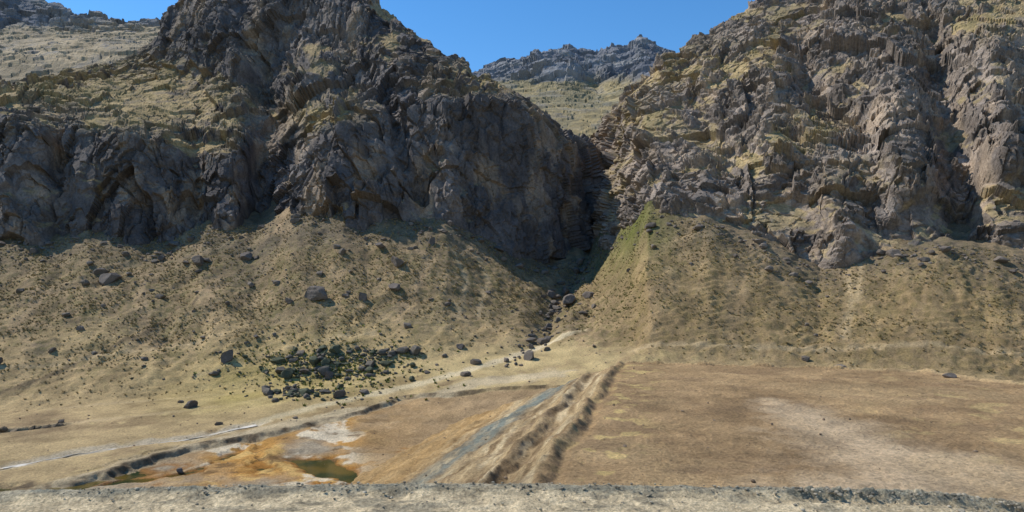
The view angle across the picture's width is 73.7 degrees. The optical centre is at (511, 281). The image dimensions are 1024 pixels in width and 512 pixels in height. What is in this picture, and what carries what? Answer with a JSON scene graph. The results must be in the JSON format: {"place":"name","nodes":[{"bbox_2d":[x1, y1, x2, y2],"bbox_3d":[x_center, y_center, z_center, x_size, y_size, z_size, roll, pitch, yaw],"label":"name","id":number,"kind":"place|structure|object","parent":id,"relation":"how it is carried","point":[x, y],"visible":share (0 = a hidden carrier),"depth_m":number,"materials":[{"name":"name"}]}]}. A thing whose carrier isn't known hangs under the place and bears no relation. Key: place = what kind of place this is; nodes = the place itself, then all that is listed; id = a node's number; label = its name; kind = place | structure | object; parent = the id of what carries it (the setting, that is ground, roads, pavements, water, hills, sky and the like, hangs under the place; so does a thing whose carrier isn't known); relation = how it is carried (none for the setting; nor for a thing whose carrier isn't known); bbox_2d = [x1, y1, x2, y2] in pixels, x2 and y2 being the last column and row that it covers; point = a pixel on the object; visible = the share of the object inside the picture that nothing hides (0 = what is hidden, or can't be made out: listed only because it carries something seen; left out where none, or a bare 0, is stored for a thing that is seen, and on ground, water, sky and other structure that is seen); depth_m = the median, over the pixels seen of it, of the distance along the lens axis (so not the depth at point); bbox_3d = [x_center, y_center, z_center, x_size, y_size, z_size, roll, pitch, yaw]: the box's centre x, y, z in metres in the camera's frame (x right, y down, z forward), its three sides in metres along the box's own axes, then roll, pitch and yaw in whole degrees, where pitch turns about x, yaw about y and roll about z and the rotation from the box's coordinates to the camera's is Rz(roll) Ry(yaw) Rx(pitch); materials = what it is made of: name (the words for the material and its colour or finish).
{"place":"outdoors","nodes":[
{"label":"outdoors","id":0,"kind":"place"},
{"bbox_2d":[0,0,159,84],"bbox_3d":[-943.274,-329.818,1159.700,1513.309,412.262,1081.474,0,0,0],"label":"distant mountain","id":1,"kind":"structure","parent":0,"point":[41,37],"depth_m":916.99,"materials":[{"name":"beige stone"}]},
{"bbox_2d":[0,424,257,468],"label":"stream water","id":2,"kind":"structure","parent":0,"point":[112,449],"depth_m":155.33,"materials":[{"name":"grey liquid"}]},
{"bbox_2d":[0,455,357,491],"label":"pond water","id":3,"kind":"structure","parent":0,"point":[324,468],"depth_m":139.79,"materials":[{"name":"brown liquid"}]},
{"bbox_2d":[103,324,446,401],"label":"rock field","id":4,"kind":"structure","parent":0,"point":[293,390],"depth_m":229.97,"materials":[{"name":"grey stone"}]},
{"bbox_2d":[0,0,606,263],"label":"mountain","id":5,"kind":"structure","parent":0,"point":[228,115],"depth_m":377.27,"materials":[{"name":"grey stone"}]},
{"bbox_2d":[45,0,754,71],"label":"sky","id":6,"kind":"structure","parent":0,"point":[482,32],"materials":[{"name":"blue"}]},
{"bbox_2d":[0,200,1023,502],"bbox_3d":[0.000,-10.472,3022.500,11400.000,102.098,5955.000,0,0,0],"label":"ground","id":7,"kind":"structure","parent":0,"point":[892,408],"depth_m":212.18,"materials":[{"name":"soil"}]},
{"bbox_2d":[0,423,64,431],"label":"rock ledge","id":8,"kind":"object","parent":7,"relation":"on","point":[4,429],"visible":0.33,"depth_m":178.34,"materials":[{"name":"grey stone"}]},
{"bbox_2d":[76,326,84,330],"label":"boulder","id":9,"kind":"object","parent":7,"relation":"on","point":[79,328],"visible":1,"depth_m":251.29,"materials":[{"name":"grey stone"}]},
{"bbox_2d":[93,268,109,274],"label":"boulder","id":10,"kind":"object","parent":7,"relation":"on","point":[99,271],"visible":0.88,"depth_m":298.46,"materials":[{"name":"grey stone"}]},
{"bbox_2d":[99,273,121,285],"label":"boulder","id":11,"kind":"object","parent":7,"relation":"on","point":[106,278],"visible":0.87,"depth_m":291.34,"materials":[{"name":"grey stone"}]},
{"bbox_2d":[176,468,182,473],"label":"boulder","id":12,"kind":"object","parent":7,"relation":"on","point":[179,470],"visible":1,"depth_m":139.64,"materials":[{"name":"grey stone"}]},
{"bbox_2d":[183,400,197,408],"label":"boulder","id":13,"kind":"object","parent":7,"relation":"on","point":[191,403],"visible":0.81,"depth_m":196.04,"materials":[{"name":"grey stone"}]},
{"bbox_2d":[191,255,203,265],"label":"boulder","id":14,"kind":"object","parent":7,"relation":"on","point":[197,260],"visible":0.99,"depth_m":303.84,"materials":[{"name":"grey stone"}]},
{"bbox_2d":[221,349,232,363],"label":"boulder","id":15,"kind":"object","parent":7,"relation":"on","point":[226,356],"visible":0.96,"depth_m":233.95,"materials":[{"name":"grey stone"}]},
{"bbox_2d":[240,252,252,259],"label":"boulder","id":16,"kind":"object","parent":7,"relation":"on","point":[246,256],"visible":1,"depth_m":311.80,"materials":[{"name":"grey stone"}]},
{"bbox_2d":[285,297,293,303],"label":"boulder","id":17,"kind":"object","parent":7,"relation":"on","point":[288,300],"visible":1,"depth_m":268.34,"materials":[{"name":"grey stone"}]},
{"bbox_2d":[304,286,327,300],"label":"boulder","id":18,"kind":"object","parent":7,"relation":"on","point":[313,293],"visible":1,"depth_m":268.76,"materials":[{"name":"grey stone"}]},
{"bbox_2d":[325,370,333,379],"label":"boulder","id":19,"kind":"object","parent":7,"relation":"on","point":[328,374],"visible":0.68,"depth_m":224.65,"materials":[{"name":"grey stone"}]},
{"bbox_2d":[194,324,486,405],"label":"green shrubs","id":20,"kind":"object","parent":7,"relation":"on","point":[339,369],"visible":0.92,"depth_m":228.83,"materials":[{"name":"green plant"}]},
{"bbox_2d":[358,292,366,301],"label":"boulder","id":21,"kind":"object","parent":7,"relation":"on","point":[362,296],"visible":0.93,"depth_m":269.41,"materials":[{"name":"grey stone"}]},
{"bbox_2d":[375,242,384,248],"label":"boulder","id":22,"kind":"object","parent":7,"relation":"on","point":[380,245],"visible":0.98,"depth_m":304.63,"materials":[{"name":"grey stone"}]},
{"bbox_2d":[389,283,399,290],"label":"boulder","id":23,"kind":"object","parent":7,"relation":"on","point":[394,286],"visible":1,"depth_m":274.89,"materials":[{"name":"grey stone"}]},
{"bbox_2d":[391,256,403,266],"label":"boulder","id":24,"kind":"object","parent":7,"relation":"on","point":[397,262],"visible":0.97,"depth_m":291.46,"materials":[{"name":"grey stone"}]},
{"bbox_2d":[428,237,434,244],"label":"boulder","id":25,"kind":"object","parent":7,"relation":"on","point":[431,241],"visible":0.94,"depth_m":313.75,"materials":[{"name":"grey stone"}]},
{"bbox_2d":[456,344,464,349],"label":"boulder","id":26,"kind":"object","parent":7,"relation":"on","point":[459,346],"visible":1,"depth_m":241.81,"materials":[{"name":"grey stone"}]},
{"bbox_2d":[0,217,1022,424],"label":"scree rocks","id":27,"kind":"object","parent":7,"relation":"on","point":[337,393],"visible":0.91,"depth_m":279.50,"materials":[{"name":"grey stone"}]},
{"bbox_2d":[0,209,1023,410],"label":"grass tufts","id":28,"kind":"object","parent":7,"relation":"on","point":[421,302],"visible":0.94,"depth_m":269.23,"materials":[{"name":"plant"}]},
{"bbox_2d":[0,212,1023,307],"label":"talus blocks","id":29,"kind":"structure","parent":7,"relation":"on","point":[892,253],"depth_m":295.48,"materials":[{"name":"grey stone"}]},
{"bbox_2d":[3,290,1021,483],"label":"loose stones","id":30,"kind":"object","parent":7,"relation":"on","point":[752,480],"visible":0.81,"depth_m":137.51,"materials":[{"name":"grey stone"}]},
{"bbox_2d":[500,235,600,367],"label":"stream rocks","id":31,"kind":"object","parent":7,"relation":"on","point":[529,354],"visible":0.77,"depth_m":282.26,"materials":[{"name":"grey stone"}]},
{"bbox_2d":[547,290,555,298],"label":"boulder","id":32,"kind":"object","parent":7,"relation":"on","point":[551,294],"visible":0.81,"depth_m":321.04,"materials":[{"name":"grey stone"}]},
{"bbox_2d":[562,294,575,304],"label":"boulder","id":33,"kind":"object","parent":7,"relation":"on","point":[568,299],"visible":0.92,"depth_m":303.33,"materials":[{"name":"grey stone"}]},
{"bbox_2d":[582,291,593,298],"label":"boulder","id":34,"kind":"object","parent":7,"relation":"on","point":[586,294],"visible":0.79,"depth_m":309.34,"materials":[{"name":"grey stone"}]},
{"bbox_2d":[942,373,956,377],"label":"boulder","id":35,"kind":"object","parent":7,"relation":"on","point":[949,375],"visible":0.96,"depth_m":155.11,"materials":[{"name":"grey stone"}]},
{"bbox_2d":[0,481,1023,511],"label":"gravel road","id":36,"kind":"structure","parent":0,"point":[481,499],"depth_m":28.18,"materials":[{"name":"grey gravel"}]},
{"bbox_2d":[472,34,675,137],"bbox_3d":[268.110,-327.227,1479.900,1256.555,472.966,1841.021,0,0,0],"label":"distant mountain","id":37,"kind":"structure","parent":0,"point":[576,91],"depth_m":1249.87,"materials":[{"name":"grey stone"}]},
{"bbox_2d":[590,0,1023,268],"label":"mountain","id":38,"kind":"structure","parent":0,"point":[826,134],"depth_m":325.63,"materials":[{"name":"grey stone"}]}
]}

